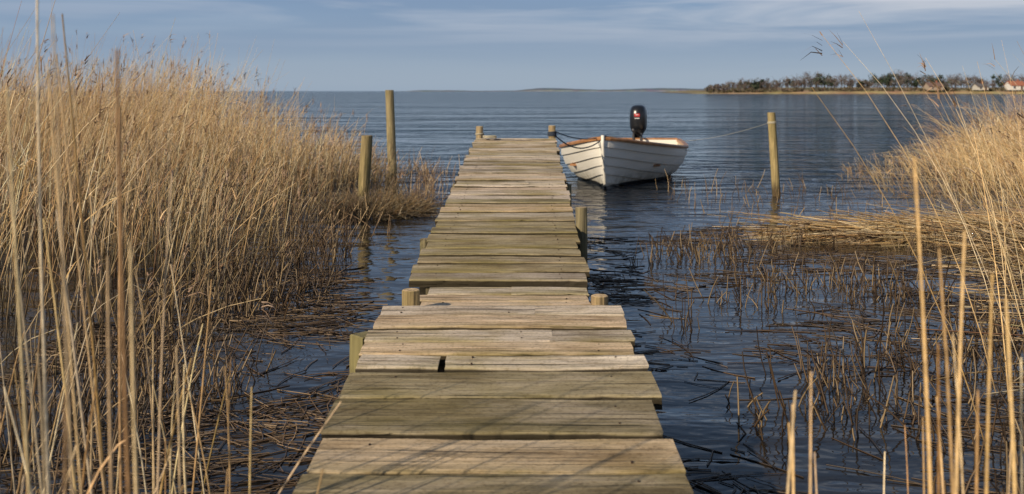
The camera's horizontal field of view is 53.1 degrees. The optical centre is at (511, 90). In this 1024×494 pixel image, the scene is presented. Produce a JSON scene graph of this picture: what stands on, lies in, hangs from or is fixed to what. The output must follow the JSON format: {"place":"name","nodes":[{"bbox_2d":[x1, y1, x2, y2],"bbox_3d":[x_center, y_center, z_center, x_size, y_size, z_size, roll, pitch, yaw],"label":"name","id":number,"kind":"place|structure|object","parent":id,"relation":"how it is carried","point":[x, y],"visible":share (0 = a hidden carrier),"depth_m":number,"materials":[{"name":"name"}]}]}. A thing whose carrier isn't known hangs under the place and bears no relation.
{"place":"outdoors","nodes":[
{"label":"outdoors","id":0,"kind":"place"},
{"bbox_2d":[0,91,1023,493],"bbox_3d":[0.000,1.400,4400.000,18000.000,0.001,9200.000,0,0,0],"label":"water","id":1,"kind":"structure","parent":0,"point":[816,147],"depth_m":7.33,"materials":[{"name":"blue liquid"}]},
{"bbox_2d":[0,0,340,493],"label":"foreground reeds","id":2,"kind":"object","parent":1,"relation":"in","point":[44,479],"visible":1,"depth_m":2.08,"materials":[{"name":"beige plant"}]},
{"bbox_2d":[0,203,368,493],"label":"broken reed stubs","id":3,"kind":"object","parent":1,"relation":"on","point":[274,281],"visible":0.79,"depth_m":5.10,"materials":[{"name":"brown plant"}]},
{"bbox_2d":[0,263,389,493],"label":"floating reed debris","id":4,"kind":"object","parent":1,"relation":"on","point":[328,331],"visible":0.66,"depth_m":4.51,"materials":[{"name":"brown plant"}]},
{"bbox_2d":[0,1,430,444],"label":"reed bed","id":5,"kind":"object","parent":1,"relation":"on","point":[160,139],"visible":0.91,"depth_m":10.30,"materials":[{"name":"beige plant"}]},
{"bbox_2d":[357,135,372,205],"bbox_3d":[-1.729,1.260,11.868,0.224,1.489,0.145,0,0,0],"label":"mooring post","id":6,"kind":"object","parent":1,"relation":"in","point":[365,162],"visible":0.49,"depth_m":11.82,"materials":[{"name":"brown wood"}]},
{"bbox_2d":[284,184,447,221],"bbox_3d":[-1.624,1.232,11.719,2.104,0.345,2.224,0,0,0],"label":"grass tussock","id":7,"kind":"object","parent":1,"relation":"in","point":[405,206],"depth_m":11.46,"materials":[{"name":"brown plant"}]},
{"bbox_2d":[313,148,464,246],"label":"broken reed stubs","id":8,"kind":"object","parent":1,"relation":"on","point":[425,179],"visible":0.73,"depth_m":12.84,"materials":[{"name":"brown plant"}]},
{"bbox_2d":[385,90,396,182],"bbox_3d":[-1.840,0.994,15.701,0.206,2.017,0.147,0,0,0],"label":"mooring post","id":9,"kind":"object","parent":1,"relation":"in","point":[390,120],"visible":0.69,"depth_m":15.64,"materials":[{"name":"brown wood"}]},
{"bbox_2d":[292,125,693,493],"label":"jetty","id":10,"kind":"object","parent":1,"relation":"in","point":[545,382],"visible":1,"depth_m":3.87,"materials":[{"name":"brown wood"}]},
{"bbox_2d":[483,135,496,137],"bbox_3d":[-0.287,0.595,13.300,0.187,0.046,0.164,0,0,0],"label":"rope coil","id":11,"kind":"object","parent":10,"relation":"on","point":[489,136],"visible":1,"depth_m":13.23,"materials":[{"name":"beige fabric"}]},
{"bbox_2d":[547,131,556,135],"bbox_3d":[0.531,0.568,13.561,0.126,0.084,0.125,0,0,0],"label":"rope wrap","id":12,"kind":"object","parent":10,"relation":"attached to","point":[553,133],"visible":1,"depth_m":13.51,"materials":[{"name":"black fabric"}]},
{"bbox_2d":[555,136,599,148],"bbox_3d":[0.947,0.693,14.008,0.018,0.201,1.229,0,0,37],"label":"mooring rope","id":13,"kind":"object","parent":10,"relation":"attached to","point":[577,147],"visible":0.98,"depth_m":13.93,"materials":[{"name":"black fabric"}]},
{"bbox_2d":[556,132,606,139],"bbox_3d":[0.963,0.604,14.081,0.014,0.142,1.362,0,0,34],"label":"mooring rope","id":14,"kind":"object","parent":10,"relation":"attached to","point":[577,138],"visible":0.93,"depth_m":13.97,"materials":[{"name":"black fabric"}]},
{"bbox_2d":[559,105,688,189],"bbox_3d":[1.842,1.021,16.834,2.068,1.518,5.186,-1,0,13],"label":"motorboat","id":15,"kind":"object","parent":1,"relation":"on","point":[607,162],"visible":0.89,"depth_m":15.21,"materials":[{"name":"white wood"}]},
{"bbox_2d":[767,112,780,196],"bbox_3d":[3.507,1.145,13.618,0.219,1.718,0.119,0,0,0],"label":"mooring post","id":16,"kind":"object","parent":1,"relation":"in","point":[773,151],"visible":0.63,"depth_m":13.57,"materials":[{"name":"brown wood"}]},
{"bbox_2d":[655,169,947,238],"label":"broken reed stubs","id":17,"kind":"object","parent":1,"relation":"on","point":[779,200],"visible":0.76,"depth_m":12.51,"materials":[{"name":"brown plant"}]},
{"bbox_2d":[587,223,1023,493],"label":"floating reed debris","id":18,"kind":"object","parent":1,"relation":"on","point":[706,486],"visible":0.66,"depth_m":6.09,"materials":[{"name":"brown plant"}]},
{"bbox_2d":[629,216,1023,493],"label":"broken reed stubs","id":19,"kind":"object","parent":1,"relation":"on","point":[831,273],"visible":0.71,"depth_m":5.59,"materials":[{"name":"brown plant"}]},
{"bbox_2d":[707,199,1023,246],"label":"flattened reeds","id":20,"kind":"object","parent":1,"relation":"on","point":[850,231],"visible":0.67,"depth_m":9.61,"materials":[{"name":"beige plant"}]},
{"bbox_2d":[786,158,1022,493],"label":"foreground reeds","id":21,"kind":"object","parent":1,"relation":"on","point":[954,485],"visible":1,"depth_m":1.65,"materials":[{"name":"beige plant"}]},
{"bbox_2d":[801,12,1023,448],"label":"arching reeds","id":22,"kind":"object","parent":1,"relation":"in","point":[995,219],"visible":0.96,"depth_m":4.93,"materials":[{"name":"beige plant"}]},
{"bbox_2d":[839,65,1023,266],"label":"reed bed","id":23,"kind":"object","parent":1,"relation":"on","point":[1003,163],"visible":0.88,"depth_m":15.45,"materials":[{"name":"beige plant"}]},
{"bbox_2d":[901,198,1023,393],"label":"flattened reeds","id":24,"kind":"object","parent":1,"relation":"on","point":[1019,236],"visible":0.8,"depth_m":7.66,"materials":[{"name":"beige plant"}]},
{"bbox_2d":[0,161,1023,272],"bbox_3d":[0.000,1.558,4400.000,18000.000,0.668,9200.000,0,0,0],"label":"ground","id":25,"kind":"structure","parent":0,"point":[4,256],"depth_m":11.43,"materials":[{"name":"brown soil"}]},
{"bbox_2d":[0,0,1023,90],"label":"sky","id":26,"kind":"structure","parent":0,"point":[337,45],"materials":[{"name":"blue"}]},
{"bbox_2d":[414,88,708,90],"bbox_3d":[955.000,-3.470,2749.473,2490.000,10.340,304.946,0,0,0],"label":"distant coast","id":27,"kind":"structure","parent":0,"point":[642,89],"depth_m":2665.07},
{"bbox_2d":[654,87,1023,93],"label":"distant shore","id":28,"kind":"structure","parent":0,"point":[876,91],"depth_m":503.75,"materials":[{"name":"plant"}]},
{"bbox_2d":[704,69,1023,92],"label":"distant trees","id":29,"kind":"object","parent":28,"relation":"on","point":[829,81],"visible":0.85,"depth_m":530.45,"materials":[{"name":"green plant"}]},
{"bbox_2d":[924,84,943,89],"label":"walls","id":30,"kind":"structure","parent":28,"relation":"on","point":[926,87],"depth_m":502.58,"materials":[{"name":"beige paint"}]},
{"bbox_2d":[923,81,944,86],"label":"roof","id":31,"kind":"structure","parent":30,"relation":"on","point":[930,84],"depth_m":502.85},
{"bbox_2d":[972,84,988,89],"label":"walls","id":32,"kind":"structure","parent":28,"relation":"on","point":[974,86],"depth_m":504.46,"materials":[{"name":"white paint"}]},
{"bbox_2d":[971,82,989,86],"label":"roof","id":33,"kind":"structure","parent":32,"relation":"on","point":[981,84],"depth_m":505.68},
{"bbox_2d":[1004,82,1023,89],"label":"walls","id":34,"kind":"structure","parent":28,"relation":"on","point":[1008,86],"depth_m":502.19,"materials":[{"name":"white paint"}]},
{"bbox_2d":[1003,79,1023,85],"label":"roof","id":35,"kind":"structure","parent":34,"relation":"on","point":[1017,82],"depth_m":502.77,"materials":[{"name":"tile"}]}
]}

